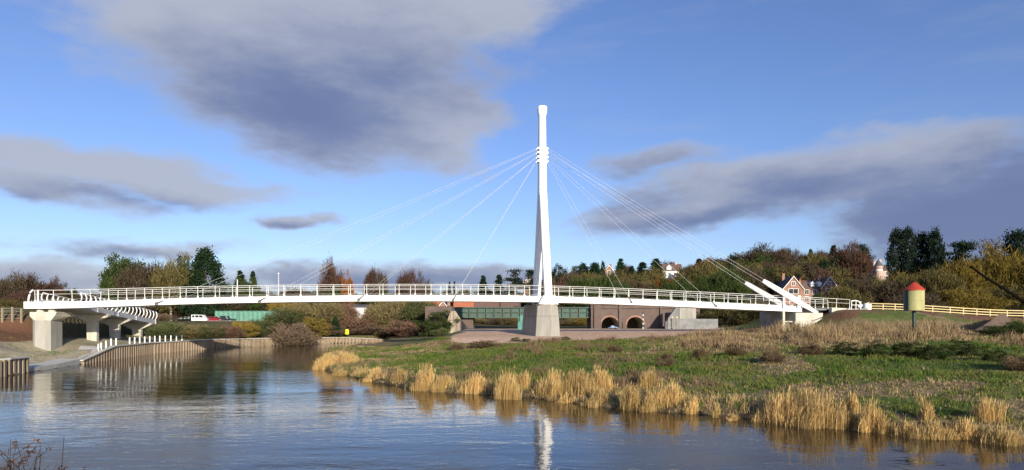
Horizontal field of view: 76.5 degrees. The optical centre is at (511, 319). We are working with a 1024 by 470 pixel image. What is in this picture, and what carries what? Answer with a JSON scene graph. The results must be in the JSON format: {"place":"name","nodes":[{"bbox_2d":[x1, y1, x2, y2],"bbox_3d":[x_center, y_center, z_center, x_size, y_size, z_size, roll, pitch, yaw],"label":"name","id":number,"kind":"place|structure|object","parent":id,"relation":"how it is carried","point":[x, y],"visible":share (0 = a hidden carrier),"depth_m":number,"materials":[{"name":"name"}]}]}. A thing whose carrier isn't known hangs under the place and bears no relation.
{"place":"outdoors","nodes":[
{"label":"outdoors","id":0,"kind":"place"},
{"bbox_2d":[29,346,102,370],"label":"path","id":1,"kind":"structure","parent":0,"point":[57,363],"depth_m":69.80,"materials":[{"name":"concrete"}]},
{"bbox_2d":[0,342,1023,469],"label":"water","id":2,"kind":"structure","parent":0,"point":[278,407],"depth_m":29.35,"materials":[{"name":"blue liquid"}]},
{"bbox_2d":[0,296,1023,439],"bbox_3d":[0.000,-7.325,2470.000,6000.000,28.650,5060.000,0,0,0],"label":"ground","id":3,"kind":"structure","parent":0,"point":[74,333],"depth_m":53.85,"materials":[{"name":"green plant"}]},
{"bbox_2d":[0,356,30,376],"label":"sheet pile wall","id":4,"kind":"structure","parent":3,"relation":"on","point":[19,365],"depth_m":58.92,"materials":[{"name":"metal"}]},
{"bbox_2d":[0,268,41,299],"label":"bare tree","id":5,"kind":"object","parent":3,"relation":"on","point":[6,287],"visible":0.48,"depth_m":204.36,"materials":[{"name":"brown plant"}]},
{"bbox_2d":[0,438,63,469],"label":"dead shrub","id":6,"kind":"object","parent":3,"relation":"on","point":[14,460],"visible":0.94,"depth_m":9.88,"materials":[{"name":"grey plant"}]},
{"bbox_2d":[9,270,56,297],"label":"bare tree","id":7,"kind":"object","parent":3,"relation":"on","point":[46,287],"visible":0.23,"depth_m":211.26,"materials":[{"name":"brown plant"}]},
{"bbox_2d":[31,292,157,340],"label":"approach ramp","id":8,"kind":"structure","parent":3,"relation":"on","point":[115,320],"depth_m":100.30,"materials":[{"name":"white paint"}]},
{"bbox_2d":[96,251,145,310],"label":"leafy tree","id":9,"kind":"object","parent":3,"relation":"on","point":[113,270],"visible":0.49,"depth_m":169.48,"materials":[{"name":"green plant"}]},
{"bbox_2d":[110,259,174,314],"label":"bare tree","id":10,"kind":"object","parent":3,"relation":"on","point":[140,276],"visible":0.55,"depth_m":160.93,"materials":[{"name":"brown plant"}]},
{"bbox_2d":[139,249,193,320],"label":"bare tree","id":11,"kind":"object","parent":3,"relation":"on","point":[162,278],"visible":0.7,"depth_m":160.60,"materials":[{"name":"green plant"}]},
{"bbox_2d":[143,320,193,338],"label":"twiggy bush","id":12,"kind":"object","parent":3,"relation":"on","point":[165,329],"visible":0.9,"depth_m":112.30,"materials":[{"name":"green plant"}]},
{"bbox_2d":[171,323,212,338],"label":"twiggy bush","id":13,"kind":"object","parent":3,"relation":"on","point":[190,332],"visible":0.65,"depth_m":115.64,"materials":[{"name":"brown plant"}]},
{"bbox_2d":[176,245,231,319],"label":"evergreen tree","id":14,"kind":"object","parent":3,"relation":"on","point":[204,266],"visible":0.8,"depth_m":162.95,"materials":[{"name":"green plant"}]},
{"bbox_2d":[194,326,227,338],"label":"twiggy bush","id":15,"kind":"object","parent":3,"relation":"on","point":[220,332],"visible":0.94,"depth_m":116.72,"materials":[{"name":"green plant"}]},
{"bbox_2d":[209,324,248,338],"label":"twiggy bush","id":16,"kind":"object","parent":3,"relation":"on","point":[231,333],"visible":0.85,"depth_m":118.03,"materials":[{"name":"brown plant"}]},
{"bbox_2d":[80,337,384,363],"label":"sheet pile wall","id":17,"kind":"structure","parent":3,"relation":"on","point":[112,352],"depth_m":104.08,"materials":[{"name":"metal"}]},
{"bbox_2d":[225,276,266,310],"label":"leafy tree","id":18,"kind":"object","parent":3,"relation":"on","point":[245,293],"visible":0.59,"depth_m":169.88,"materials":[{"name":"green plant"}]},
{"bbox_2d":[232,320,263,337],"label":"twiggy bush","id":19,"kind":"object","parent":3,"relation":"on","point":[247,327],"visible":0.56,"depth_m":122.00,"materials":[{"name":"yellow plant"}]},
{"bbox_2d":[239,311,275,320],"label":"shipping container","id":20,"kind":"object","parent":3,"relation":"on","point":[247,315],"visible":0.41,"depth_m":160.03,"materials":[{"name":"green metal"}]},
{"bbox_2d":[249,318,286,337],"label":"twiggy bush","id":21,"kind":"object","parent":3,"relation":"on","point":[266,324],"visible":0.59,"depth_m":126.83,"materials":[{"name":"green plant"}]},
{"bbox_2d":[2,285,543,319],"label":"distant wood","id":22,"kind":"object","parent":3,"relation":"on","point":[14,296],"visible":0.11,"depth_m":204.88,"materials":[{"name":"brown plant"}]},
{"bbox_2d":[258,307,308,327],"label":"bush","id":23,"kind":"object","parent":3,"relation":"on","point":[288,318],"visible":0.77,"depth_m":137.71,"materials":[{"name":"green plant"}]},
{"bbox_2d":[263,322,325,345],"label":"twiggy bush","id":24,"kind":"object","parent":3,"relation":"on","point":[303,338],"visible":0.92,"depth_m":126.04,"materials":[{"name":"brown plant"}]},
{"bbox_2d":[278,303,324,324],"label":"tree","id":25,"kind":"object","parent":3,"relation":"on","point":[310,312],"visible":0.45,"depth_m":141.77,"materials":[{"name":"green plant"}]},
{"bbox_2d":[297,317,333,336],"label":"leafy bush","id":26,"kind":"object","parent":3,"relation":"on","point":[320,330],"visible":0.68,"depth_m":133.68,"materials":[{"name":"yellow plant"}]},
{"bbox_2d":[312,352,334,369],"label":"reed clump","id":27,"kind":"object","parent":3,"relation":"on","point":[326,360],"visible":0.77,"depth_m":65.10,"materials":[{"name":"plant"}]},
{"bbox_2d":[308,302,346,324],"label":"tree","id":28,"kind":"object","parent":3,"relation":"on","point":[325,309],"visible":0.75,"depth_m":145.11,"materials":[{"name":"yellow plant"}]},
{"bbox_2d":[316,257,344,294],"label":"bare tree","id":29,"kind":"object","parent":3,"relation":"on","point":[331,276],"visible":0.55,"depth_m":203.25,"materials":[{"name":"brown plant"}]},
{"bbox_2d":[329,351,363,363],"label":"reed clump","id":30,"kind":"object","parent":3,"relation":"on","point":[343,358],"visible":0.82,"depth_m":65.79,"materials":[{"name":"plant"}]},
{"bbox_2d":[338,313,382,334],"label":"twiggy bush","id":31,"kind":"object","parent":3,"relation":"on","point":[353,322],"visible":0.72,"depth_m":145.38,"materials":[{"name":"brown plant"}]},
{"bbox_2d":[362,267,380,294],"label":"bare tree","id":32,"kind":"object","parent":3,"relation":"on","point":[372,277],"visible":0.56,"depth_m":223.91,"materials":[{"name":"brown plant"}]},
{"bbox_2d":[358,302,401,324],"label":"bare tree","id":33,"kind":"object","parent":3,"relation":"on","point":[387,305],"visible":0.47,"depth_m":147.58,"materials":[{"name":"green plant"}]},
{"bbox_2d":[372,302,415,327],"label":"bare tree","id":34,"kind":"object","parent":3,"relation":"on","point":[396,311],"visible":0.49,"depth_m":146.13,"materials":[{"name":"green plant"}]},
{"bbox_2d":[381,319,424,336],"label":"twiggy bush","id":35,"kind":"object","parent":3,"relation":"on","point":[399,327],"visible":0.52,"depth_m":139.46,"materials":[{"name":"brown plant"}]},
{"bbox_2d":[394,266,419,292],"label":"bare tree","id":36,"kind":"object","parent":3,"relation":"on","point":[408,278],"visible":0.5,"depth_m":224.26,"materials":[{"name":"brown plant"}]},
{"bbox_2d":[393,302,438,328],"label":"bare tree","id":37,"kind":"object","parent":3,"relation":"on","point":[418,315],"visible":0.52,"depth_m":144.59,"materials":[{"name":"green plant"}]},
{"bbox_2d":[405,362,436,391],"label":"reed clump","id":38,"kind":"object","parent":3,"relation":"on","point":[425,378],"visible":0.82,"depth_m":45.68,"materials":[{"name":"plant"}]},
{"bbox_2d":[411,309,459,336],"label":"leafy bush","id":39,"kind":"object","parent":3,"relation":"on","point":[432,325],"visible":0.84,"depth_m":129.42,"materials":[{"name":"green plant"}]},
{"bbox_2d":[424,372,455,392],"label":"reed clump","id":40,"kind":"object","parent":3,"relation":"on","point":[441,385],"visible":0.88,"depth_m":44.99,"materials":[{"name":"plant"}]},
{"bbox_2d":[24,105,867,350],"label":"footbridge","id":41,"kind":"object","parent":3,"relation":"on","point":[540,316],"visible":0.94,"depth_m":93.98,"materials":[{"name":"white paint"}]},
{"bbox_2d":[425,306,474,332],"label":"bridge abutment","id":42,"kind":"object","parent":3,"relation":"on","point":[464,323],"visible":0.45,"depth_m":134.20,"materials":[{"name":"stone"}]},
{"bbox_2d":[452,307,590,317],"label":"railway bridge","id":43,"kind":"structure","parent":42,"relation":"on","point":[513,312],"depth_m":135.24,"materials":[{"name":"green paint"}]},
{"bbox_2d":[458,371,488,394],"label":"reed clump","id":44,"kind":"object","parent":3,"relation":"on","point":[474,384],"visible":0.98,"depth_m":43.77,"materials":[{"name":"plant"}]},
{"bbox_2d":[491,364,524,399],"bbox_3d":[-0.345,4.126,41.269,2.650,2.522,2.595,0,0,0],"label":"reed clump","id":45,"kind":"object","parent":3,"relation":"on","point":[506,388],"visible":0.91,"depth_m":40.93,"materials":[{"name":"plant"}]},
{"bbox_2d":[502,268,529,295],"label":"cedar tree","id":46,"kind":"object","parent":3,"relation":"on","point":[518,281],"visible":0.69,"depth_m":247.34,"materials":[{"name":"green plant"}]},
{"bbox_2d":[535,368,566,400],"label":"reed clump","id":47,"kind":"object","parent":3,"relation":"on","point":[552,376],"visible":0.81,"depth_m":41.07,"materials":[{"name":"plant"}]},
{"bbox_2d":[557,367,593,398],"bbox_3d":[4.001,3.878,40.273,2.620,2.046,3.207,0,0,-28],"label":"reed clump","id":48,"kind":"object","parent":3,"relation":"on","point":[574,382],"visible":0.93,"depth_m":40.16,"materials":[{"name":"plant"}]},
{"bbox_2d":[581,385,608,408],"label":"reed clump","id":49,"kind":"object","parent":3,"relation":"on","point":[592,402],"visible":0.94,"depth_m":37.71,"materials":[{"name":"plant"}]},
{"bbox_2d":[590,363,618,390],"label":"reed clump","id":50,"kind":"object","parent":3,"relation":"on","point":[600,378],"visible":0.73,"depth_m":40.54,"materials":[{"name":"plant"}]},
{"bbox_2d":[617,377,646,410],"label":"reed clump","id":51,"kind":"object","parent":3,"relation":"on","point":[629,401],"visible":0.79,"depth_m":36.08,"materials":[{"name":"plant"}]},
{"bbox_2d":[587,304,699,328],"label":"brick viaduct","id":52,"kind":"object","parent":3,"relation":"on","point":[623,317],"visible":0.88,"depth_m":134.00,"materials":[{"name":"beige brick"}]},
{"bbox_2d":[627,266,668,286],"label":"bare tree","id":53,"kind":"object","parent":3,"relation":"on","point":[651,274],"visible":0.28,"depth_m":223.37,"materials":[{"name":"green plant"}]},
{"bbox_2d":[637,366,662,388],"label":"reed clump","id":54,"kind":"object","parent":3,"relation":"on","point":[647,381],"visible":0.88,"depth_m":40.28,"materials":[{"name":"plant"}]},
{"bbox_2d":[636,385,668,412],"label":"reed clump","id":55,"kind":"object","parent":3,"relation":"on","point":[648,406],"visible":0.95,"depth_m":35.60,"materials":[{"name":"plant"}]},
{"bbox_2d":[650,378,688,408],"bbox_3d":[8.552,4.055,36.235,2.666,1.866,2.710,0,0,0],"label":"reed clump","id":56,"kind":"object","parent":3,"relation":"on","point":[672,395],"visible":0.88,"depth_m":35.77,"materials":[{"name":"plant"}]},
{"bbox_2d":[321,349,1021,433],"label":"shore reeds","id":57,"kind":"object","parent":3,"relation":"on","point":[362,370],"visible":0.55,"depth_m":35.90,"materials":[{"name":"plant"}]},
{"bbox_2d":[661,262,681,278],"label":"white house","id":58,"kind":"structure","parent":3,"relation":"on","point":[671,272],"depth_m":320.36,"materials":[{"name":"brown tile"}]},
{"bbox_2d":[327,320,1023,425],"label":"dead tussocks","id":59,"kind":"object","parent":3,"relation":"on","point":[585,346],"visible":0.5,"depth_m":55.12,"materials":[{"name":"plant"}]},
{"bbox_2d":[664,308,717,328],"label":"retaining wall","id":60,"kind":"structure","parent":3,"relation":"on","point":[686,319],"depth_m":128.20,"materials":[{"name":"grey concrete"}]},
{"bbox_2d":[696,310,759,326],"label":"twiggy bush","id":61,"kind":"object","parent":3,"relation":"on","point":[740,318],"visible":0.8,"depth_m":130.21,"materials":[{"name":"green plant"}]},
{"bbox_2d":[734,241,793,265],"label":"bare tree","id":62,"kind":"object","parent":3,"relation":"on","point":[783,258],"visible":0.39,"depth_m":314.65,"materials":[{"name":"green plant"}]},
{"bbox_2d":[528,250,1015,310],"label":"hillside wood","id":63,"kind":"object","parent":3,"relation":"on","point":[720,281],"visible":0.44,"depth_m":190.25,"materials":[{"name":"green plant"}]},
{"bbox_2d":[759,350,786,363],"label":"twiggy bush","id":64,"kind":"object","parent":3,"relation":"on","point":[776,356],"visible":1,"depth_m":46.81,"materials":[{"name":"brown plant"}]},
{"bbox_2d":[743,385,815,427],"bbox_3d":[13.015,4.198,31.537,3.692,2.412,2.421,0,0,42],"label":"reed clump","id":65,"kind":"object","parent":3,"relation":"on","point":[775,411],"visible":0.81,"depth_m":31.46,"materials":[{"name":"plant"}]},
{"bbox_2d":[772,273,837,304],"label":"brick house","id":66,"kind":"structure","parent":3,"relation":"on","point":[797,286],"depth_m":231.87,"materials":[{"name":"brick"}]},
{"bbox_2d":[796,342,825,355],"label":"twiggy bush","id":67,"kind":"object","parent":3,"relation":"on","point":[811,348],"visible":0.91,"depth_m":50.52,"materials":[{"name":"brown plant"}]},
{"bbox_2d":[777,381,854,429],"bbox_3d":[14.238,4.124,30.736,3.630,2.494,3.898,0,0,0],"label":"reed clump","id":68,"kind":"object","parent":3,"relation":"on","point":[819,413],"visible":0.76,"depth_m":30.13,"materials":[{"name":"plant"}]},
{"bbox_2d":[807,283,881,309],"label":"twiggy bush","id":69,"kind":"object","parent":3,"relation":"on","point":[846,292],"visible":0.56,"depth_m":132.36,"materials":[{"name":"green plant"}]},
{"bbox_2d":[832,341,858,355],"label":"leafy bush","id":70,"kind":"object","parent":3,"relation":"on","point":[837,349],"visible":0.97,"depth_m":49.90,"materials":[{"name":"green plant"}]},
{"bbox_2d":[837,391,863,413],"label":"reed clump","id":71,"kind":"object","parent":3,"relation":"on","point":[856,404],"visible":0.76,"depth_m":31.40,"materials":[{"name":"plant"}]},
{"bbox_2d":[827,240,875,280],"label":"bare tree","id":72,"kind":"object","parent":3,"relation":"on","point":[856,260],"visible":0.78,"depth_m":264.71,"materials":[{"name":"brown plant"}]},
{"bbox_2d":[836,268,892,309],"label":"bare tree","id":73,"kind":"object","parent":3,"relation":"on","point":[861,286],"visible":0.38,"depth_m":137.09,"materials":[{"name":"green plant"}]},
{"bbox_2d":[855,395,890,433],"bbox_3d":[16.058,4.381,29.033,2.300,2.156,1.835,0,0,0],"label":"reed clump","id":74,"kind":"object","parent":3,"relation":"on","point":[869,419],"visible":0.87,"depth_m":28.92,"materials":[{"name":"plant"}]},
{"bbox_2d":[859,341,890,355],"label":"leafy bush","id":75,"kind":"object","parent":3,"relation":"on","point":[869,349],"visible":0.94,"depth_m":47.65,"materials":[{"name":"green plant"}]},
{"bbox_2d":[866,259,891,280],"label":"turreted house","id":76,"kind":"structure","parent":3,"relation":"on","point":[880,269],"depth_m":279.00,"materials":[{"name":"white tile"}]},
{"bbox_2d":[866,277,914,309],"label":"bare tree","id":77,"kind":"object","parent":3,"relation":"on","point":[894,289],"visible":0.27,"depth_m":134.43,"materials":[{"name":"brown plant"}]},
{"bbox_2d":[884,225,910,280],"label":"columnar conifer","id":78,"kind":"object","parent":3,"relation":"on","point":[895,239],"visible":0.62,"depth_m":204.19,"materials":[{"name":"green plant"}]},
{"bbox_2d":[887,418,919,437],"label":"reed clump","id":79,"kind":"object","parent":3,"relation":"on","point":[897,430],"visible":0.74,"depth_m":28.10,"materials":[{"name":"plant"}]},
{"bbox_2d":[890,342,922,357],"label":"leafy bush","id":80,"kind":"object","parent":3,"relation":"on","point":[906,347],"visible":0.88,"depth_m":46.95,"materials":[{"name":"green plant"}]},
{"bbox_2d":[896,225,920,280],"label":"columnar conifer","id":81,"kind":"object","parent":3,"relation":"on","point":[906,233],"visible":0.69,"depth_m":202.07,"materials":[{"name":"green plant"}]},
{"bbox_2d":[903,282,925,338],"bbox_3d":[37.108,-0.609,60.000,1.815,5.742,1.815,0,0,0],"label":"river marker","id":82,"kind":"object","parent":3,"relation":"on","point":[913,297],"visible":0.98,"depth_m":59.41,"materials":[{"name":"yellow metal"}]},
{"bbox_2d":[883,292,958,312],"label":"twiggy bush","id":83,"kind":"object","parent":3,"relation":"on","point":[929,299],"visible":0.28,"depth_m":120.46,"materials":[{"name":"brown plant"}]},
{"bbox_2d":[910,230,932,275],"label":"columnar conifer","id":84,"kind":"object","parent":3,"relation":"on","point":[920,238],"visible":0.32,"depth_m":206.96,"materials":[{"name":"green plant"}]},
{"bbox_2d":[892,416,958,441],"bbox_3d":[17.422,4.676,27.619,3.111,1.407,2.148,0,0,0],"label":"reed clump","id":85,"kind":"object","parent":3,"relation":"on","point":[935,431],"visible":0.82,"depth_m":27.31,"materials":[{"name":"plant"}]},
{"bbox_2d":[906,392,946,423],"bbox_3d":[18.397,4.014,29.158,1.871,1.593,1.814,0,0,23],"label":"reed clump","id":86,"kind":"object","parent":3,"relation":"on","point":[926,411],"visible":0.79,"depth_m":29.11,"materials":[{"name":"plant"}]},
{"bbox_2d":[919,225,949,275],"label":"evergreen tree","id":87,"kind":"object","parent":3,"relation":"on","point":[934,244],"visible":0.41,"depth_m":202.82,"materials":[{"name":"green plant"}]},
{"bbox_2d":[902,264,968,308],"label":"bare tree","id":88,"kind":"object","parent":3,"relation":"on","point":[934,282],"visible":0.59,"depth_m":129.25,"materials":[{"name":"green plant"}]},
{"bbox_2d":[917,344,958,360],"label":"leafy bush","id":89,"kind":"object","parent":3,"relation":"on","point":[930,355],"visible":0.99,"depth_m":44.85,"materials":[{"name":"green plant"}]},
{"bbox_2d":[870,303,1023,317],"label":"timber fence","id":90,"kind":"object","parent":3,"relation":"on","point":[949,309],"visible":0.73,"depth_m":102.93,"materials":[{"name":"beige wood"}]},
{"bbox_2d":[937,239,980,269],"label":"cedar tree","id":91,"kind":"object","parent":3,"relation":"on","point":[964,247],"visible":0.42,"depth_m":189.01,"materials":[{"name":"green plant"}]},
{"bbox_2d":[938,339,988,355],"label":"leafy bush","id":92,"kind":"object","parent":3,"relation":"on","point":[972,347],"visible":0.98,"depth_m":45.73,"materials":[{"name":"green plant"}]},
{"bbox_2d":[946,415,982,440],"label":"reed clump","id":93,"kind":"object","parent":3,"relation":"on","point":[967,426],"visible":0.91,"depth_m":27.22,"materials":[{"name":"plant"}]},
{"bbox_2d":[936,252,1005,313],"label":"bare tree","id":94,"kind":"object","parent":3,"relation":"on","point":[970,277],"visible":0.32,"depth_m":138.94,"materials":[{"name":"yellow plant"}]},
{"bbox_2d":[935,283,1017,315],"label":"twiggy bush","id":95,"kind":"object","parent":3,"relation":"on","point":[978,300],"visible":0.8,"depth_m":122.11,"materials":[{"name":"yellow plant"}]},
{"bbox_2d":[953,237,1023,308],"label":"bare tree","id":96,"kind":"object","parent":3,"relation":"on","point":[1000,268],"visible":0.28,"depth_m":144.24,"materials":[{"name":"yellow plant"}]},
{"bbox_2d":[969,394,1008,422],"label":"reed clump","id":97,"kind":"object","parent":3,"relation":"on","point":[983,410],"visible":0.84,"depth_m":28.30,"materials":[{"name":"plant"}]},
{"bbox_2d":[972,313,1010,331],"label":"spoil heap","id":98,"kind":"object","parent":3,"relation":"on","point":[1001,318],"visible":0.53,"depth_m":76.47,"materials":[{"name":"brown soil"}]},
{"bbox_2d":[972,347,1012,361],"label":"leafy bush","id":99,"kind":"object","parent":3,"relation":"on","point":[991,356],"visible":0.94,"depth_m":42.84,"materials":[{"name":"green plant"}]},
{"bbox_2d":[968,282,1023,317],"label":"twiggy bush","id":100,"kind":"object","parent":3,"relation":"on","point":[1006,295],"visible":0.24,"depth_m":124.36,"materials":[{"name":"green plant"}]},
{"bbox_2d":[969,266,1023,303],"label":"bare branch","id":101,"kind":"object","parent":3,"relation":"on","point":[1017,297],"visible":1,"depth_m":6.01,"materials":[{"name":"black wood"}]},
{"bbox_2d":[972,323,1023,336],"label":"twiggy bush","id":102,"kind":"object","parent":3,"relation":"on","point":[997,330],"visible":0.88,"depth_m":61.76,"materials":[{"name":"green plant"}]},
{"bbox_2d":[973,417,1023,446],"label":"reed clump","id":103,"kind":"object","parent":3,"relation":"on","point":[1004,437],"visible":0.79,"depth_m":26.17,"materials":[{"name":"plant"}]},
{"bbox_2d":[992,259,1023,309],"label":"bare tree","id":104,"kind":"object","parent":3,"relation":"on","point":[1021,271],"visible":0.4,"depth_m":140.48,"materials":[{"name":"yellow plant"}]},
{"bbox_2d":[993,227,1023,267],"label":"pine tree","id":105,"kind":"object","parent":3,"relation":"on","point":[1016,238],"visible":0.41,"depth_m":170.90,"materials":[{"name":"green plant"}]},
{"bbox_2d":[996,355,1023,370],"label":"twiggy bush","id":106,"kind":"object","parent":3,"relation":"on","point":[1014,364],"visible":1,"depth_m":38.88,"materials":[{"name":"brown plant"}]},
{"bbox_2d":[0,0,1023,318],"label":"sky","id":107,"kind":"structure","parent":0,"point":[254,131],"materials":[{"name":"blue"}]},
{"bbox_2d":[322,315,1023,434],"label":"dead grass","id":108,"kind":"structure","parent":0,"point":[926,330],"depth_m":59.59,"materials":[{"name":"plant"}]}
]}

